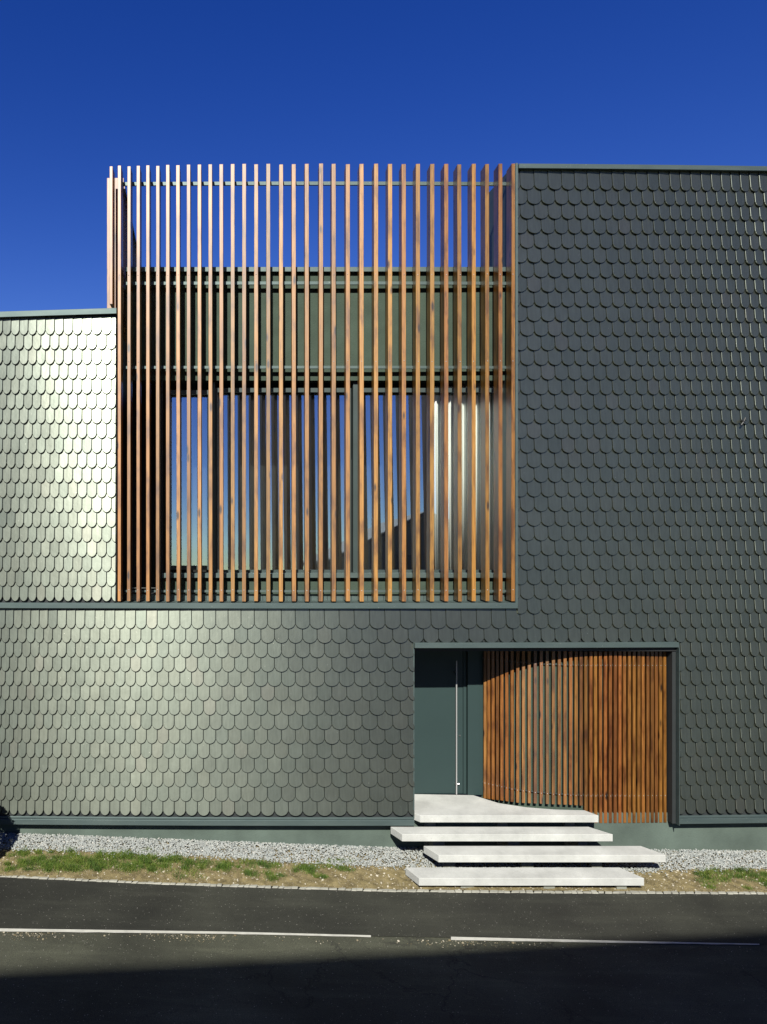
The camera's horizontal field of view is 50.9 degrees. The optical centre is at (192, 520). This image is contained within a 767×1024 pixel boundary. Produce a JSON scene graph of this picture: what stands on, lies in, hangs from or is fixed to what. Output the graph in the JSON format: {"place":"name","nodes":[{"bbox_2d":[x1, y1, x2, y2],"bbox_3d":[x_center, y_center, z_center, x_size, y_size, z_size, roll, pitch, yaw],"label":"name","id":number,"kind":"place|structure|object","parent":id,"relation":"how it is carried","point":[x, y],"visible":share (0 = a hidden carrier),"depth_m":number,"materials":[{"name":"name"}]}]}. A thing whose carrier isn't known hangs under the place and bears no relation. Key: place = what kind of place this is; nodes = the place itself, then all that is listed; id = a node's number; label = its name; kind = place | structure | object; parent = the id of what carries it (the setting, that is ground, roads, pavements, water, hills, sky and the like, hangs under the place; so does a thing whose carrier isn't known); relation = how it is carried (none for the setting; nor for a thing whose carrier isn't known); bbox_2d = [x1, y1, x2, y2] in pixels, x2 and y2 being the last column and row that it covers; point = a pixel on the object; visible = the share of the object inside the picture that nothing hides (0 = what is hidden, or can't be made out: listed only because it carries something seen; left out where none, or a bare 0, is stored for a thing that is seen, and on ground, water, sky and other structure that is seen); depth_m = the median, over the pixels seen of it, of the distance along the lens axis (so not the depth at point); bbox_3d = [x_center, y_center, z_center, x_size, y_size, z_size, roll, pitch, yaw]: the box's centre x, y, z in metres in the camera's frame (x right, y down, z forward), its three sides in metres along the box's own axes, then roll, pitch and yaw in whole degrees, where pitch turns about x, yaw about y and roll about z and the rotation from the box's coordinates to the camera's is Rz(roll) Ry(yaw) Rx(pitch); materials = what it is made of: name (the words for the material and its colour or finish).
{"place":"outdoors","nodes":[
{"label":"outdoors","id":0,"kind":"place"},
{"bbox_2d":[0,794,764,937],"bbox_3d":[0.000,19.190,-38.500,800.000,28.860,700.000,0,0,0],"label":"ground","id":1,"kind":"structure","parent":0,"point":[431,889],"depth_m":10.61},
{"bbox_2d":[0,806,766,851],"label":"plinth wall","id":2,"kind":"structure","parent":1,"relation":"on","point":[667,835],"depth_m":11.62,"materials":[{"name":"grey concrete"}]},
{"bbox_2d":[0,601,517,825],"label":"shingle wall","id":3,"kind":"structure","parent":2,"relation":"on","point":[232,713],"depth_m":11.48,"materials":[{"name":"tile"}]},
{"bbox_2d":[0,308,126,602],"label":"shingle wall","id":4,"kind":"structure","parent":3,"relation":"on","point":[58,455],"depth_m":11.51,"materials":[{"name":"tile"}]},
{"bbox_2d":[107,163,514,601],"bbox_3d":[1.758,-2.062,13.786,6.191,6.564,4.629,0,0,0],"label":"timber screen","id":5,"kind":"object","parent":3,"relation":"on","point":[124,248],"visible":0.93,"depth_m":11.50,"materials":[{"name":"wood"}]},
{"bbox_2d":[122,267,505,600],"bbox_3d":[1.706,-1.271,14.393,6.298,5.245,5.215,0,0,0],"label":"storey","id":6,"kind":"object","parent":3,"relation":"on","point":[313,410],"visible":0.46,"depth_m":11.94,"materials":[{"name":"green paint"}]},
{"bbox_2d":[171,390,208,569],"bbox_3d":[-0.070,-0.625,11.979,0.681,2.794,0.082,0,0,0],"label":"window","id":7,"kind":"structure","parent":6,"relation":"in","point":[173,392],"depth_m":11.94,"materials":[{"name":"clear glass"}]},
{"bbox_2d":[215,388,350,572],"bbox_3d":[1.404,-0.608,11.979,2.110,2.896,0.082,0,0,0],"label":"window","id":8,"kind":"structure","parent":6,"relation":"in","point":[226,390],"depth_m":11.94,"materials":[{"name":"glass"}]},
{"bbox_2d":[364,388,502,572],"bbox_3d":[3.713,-0.608,11.979,2.284,2.896,0.082,0,0,0],"label":"window","id":9,"kind":"structure","parent":6,"relation":"in","point":[366,390],"depth_m":11.94,"materials":[{"name":"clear glass"}]},
{"bbox_2d":[434,386,493,569],"bbox_3d":[4.300,-0.595,12.112,1.169,3.027,0.073,0,0,0],"label":"curtain","id":10,"kind":"object","parent":6,"relation":"hanging from","point":[437,481],"visible":0.2,"depth_m":12.11,"materials":[{"name":"white fabric"}]},
{"bbox_2d":[414,641,679,825],"bbox_3d":[5.292,3.238,12.017,4.065,2.822,1.226,0,0,0],"label":"entrance recess","id":11,"kind":"object","parent":2,"relation":"on","point":[672,649],"visible":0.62,"depth_m":11.70,"materials":[{"name":"metal"}]},
{"bbox_2d":[414,651,483,794],"bbox_3d":[4.002,3.116,12.315,1.466,2.557,0.130,0,0,0],"label":"entrance door","id":12,"kind":"structure","parent":11,"relation":"attached to","point":[448,722],"depth_m":12.33,"materials":[{"name":"paint"}]},
{"bbox_2d":[414,651,462,793],"bbox_3d":[3.802,3.116,12.355,1.066,2.557,0.050,0,0,0],"label":"door leaf","id":13,"kind":"structure","parent":12,"relation":"in","point":[434,671],"depth_m":12.33,"materials":[{"name":"teal paint"}]},
{"bbox_2d":[482,651,666,822],"bbox_3d":[5.880,3.289,11.812,2.665,2.607,0.396,0,0,12],"label":"timber screen","id":14,"kind":"object","parent":2,"relation":"on","point":[646,737],"visible":0.88,"depth_m":11.65,"materials":[{"name":"brown wood"}]},
{"bbox_2d":[489,163,766,823],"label":"shingle wall","id":15,"kind":"structure","parent":2,"relation":"on","point":[640,394],"depth_m":11.53,"materials":[{"name":"tile"}]},
{"bbox_2d":[0,875,766,893],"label":"kerb","id":16,"kind":"structure","parent":1,"relation":"on","point":[447,891],"depth_m":10.49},
{"bbox_2d":[391,827,612,845],"bbox_3d":[4.540,4.923,11.380,3.170,0.676,0.360,0,0,0],"label":"concrete step","id":17,"kind":"object","parent":1,"relation":"on","point":[507,836],"visible":0.59,"depth_m":11.23,"materials":[{"name":"grey concrete"}]},
{"bbox_2d":[414,794,597,845],"bbox_3d":[4.675,4.827,11.873,2.719,0.865,0.907,0,0,0],"label":"concrete step","id":18,"kind":"object","parent":1,"relation":"on","point":[430,810],"visible":0.6,"depth_m":11.58,"materials":[{"name":"grey concrete"}]},
{"bbox_2d":[0,931,766,1023],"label":"road","id":19,"kind":"structure","parent":0,"point":[108,978],"depth_m":8.39,"materials":[{"name":"black asphalt"}]},
{"bbox_2d":[0,928,370,936],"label":"road marking","id":20,"kind":"object","parent":19,"relation":"on","point":[108,931],"visible":1,"depth_m":9.24,"materials":[{"name":"white paint"}]},
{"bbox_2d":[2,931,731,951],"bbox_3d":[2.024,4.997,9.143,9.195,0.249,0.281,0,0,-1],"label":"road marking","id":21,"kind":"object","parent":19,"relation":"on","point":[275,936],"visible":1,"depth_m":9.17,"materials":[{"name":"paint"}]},
{"bbox_2d":[451,937,758,944],"bbox_3d":[4.981,5.098,9.277,3.717,0.035,0.075,0,0,1],"label":"road marking","id":22,"kind":"object","parent":19,"relation":"on","point":[510,939],"visible":1,"depth_m":9.29,"materials":[{"name":"white paint"}]},
{"bbox_2d":[0,877,766,944],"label":"pavement","id":23,"kind":"structure","parent":0,"point":[27,903],"depth_m":9.86,"materials":[{"name":"grey asphalt"}]},
{"bbox_2d":[0,834,766,892],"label":"soil strip","id":24,"kind":"object","parent":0,"point":[228,878],"visible":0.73,"depth_m":10.77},
{"bbox_2d":[0,832,766,875],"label":"gravel","id":25,"kind":"structure","parent":24,"relation":"on","point":[82,844],"depth_m":11.31,"materials":[{"name":"grey gravel"}]},
{"bbox_2d":[0,849,766,891],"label":"soil pebbles","id":26,"kind":"object","parent":24,"relation":"on","point":[384,877],"visible":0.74,"depth_m":10.70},
{"bbox_2d":[2,846,766,890],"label":"grass","id":27,"kind":"structure","parent":24,"relation":"on","point":[97,864],"depth_m":10.92,"materials":[{"name":"green plant"}]},
{"bbox_2d":[405,867,643,892],"bbox_3d":[4.606,5.092,10.715,3.191,0.340,0.330,0,0,0],"label":"concrete step","id":28,"kind":"object","parent":24,"relation":"on","point":[551,877],"visible":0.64,"depth_m":10.60,"materials":[{"name":"white concrete"}]},
{"bbox_2d":[424,846,665,866],"bbox_3d":[5.042,5.009,11.080,3.346,0.504,0.360,0,0,0],"label":"concrete step","id":29,"kind":"object","parent":24,"relation":"on","point":[522,856],"visible":0.66,"depth_m":10.95,"materials":[{"name":"grey concrete"}]},
{"bbox_2d":[0,0,766,311],"label":"sky","id":30,"kind":"structure","parent":0,"point":[88,87],"materials":[{"name":"blue"}]}
]}

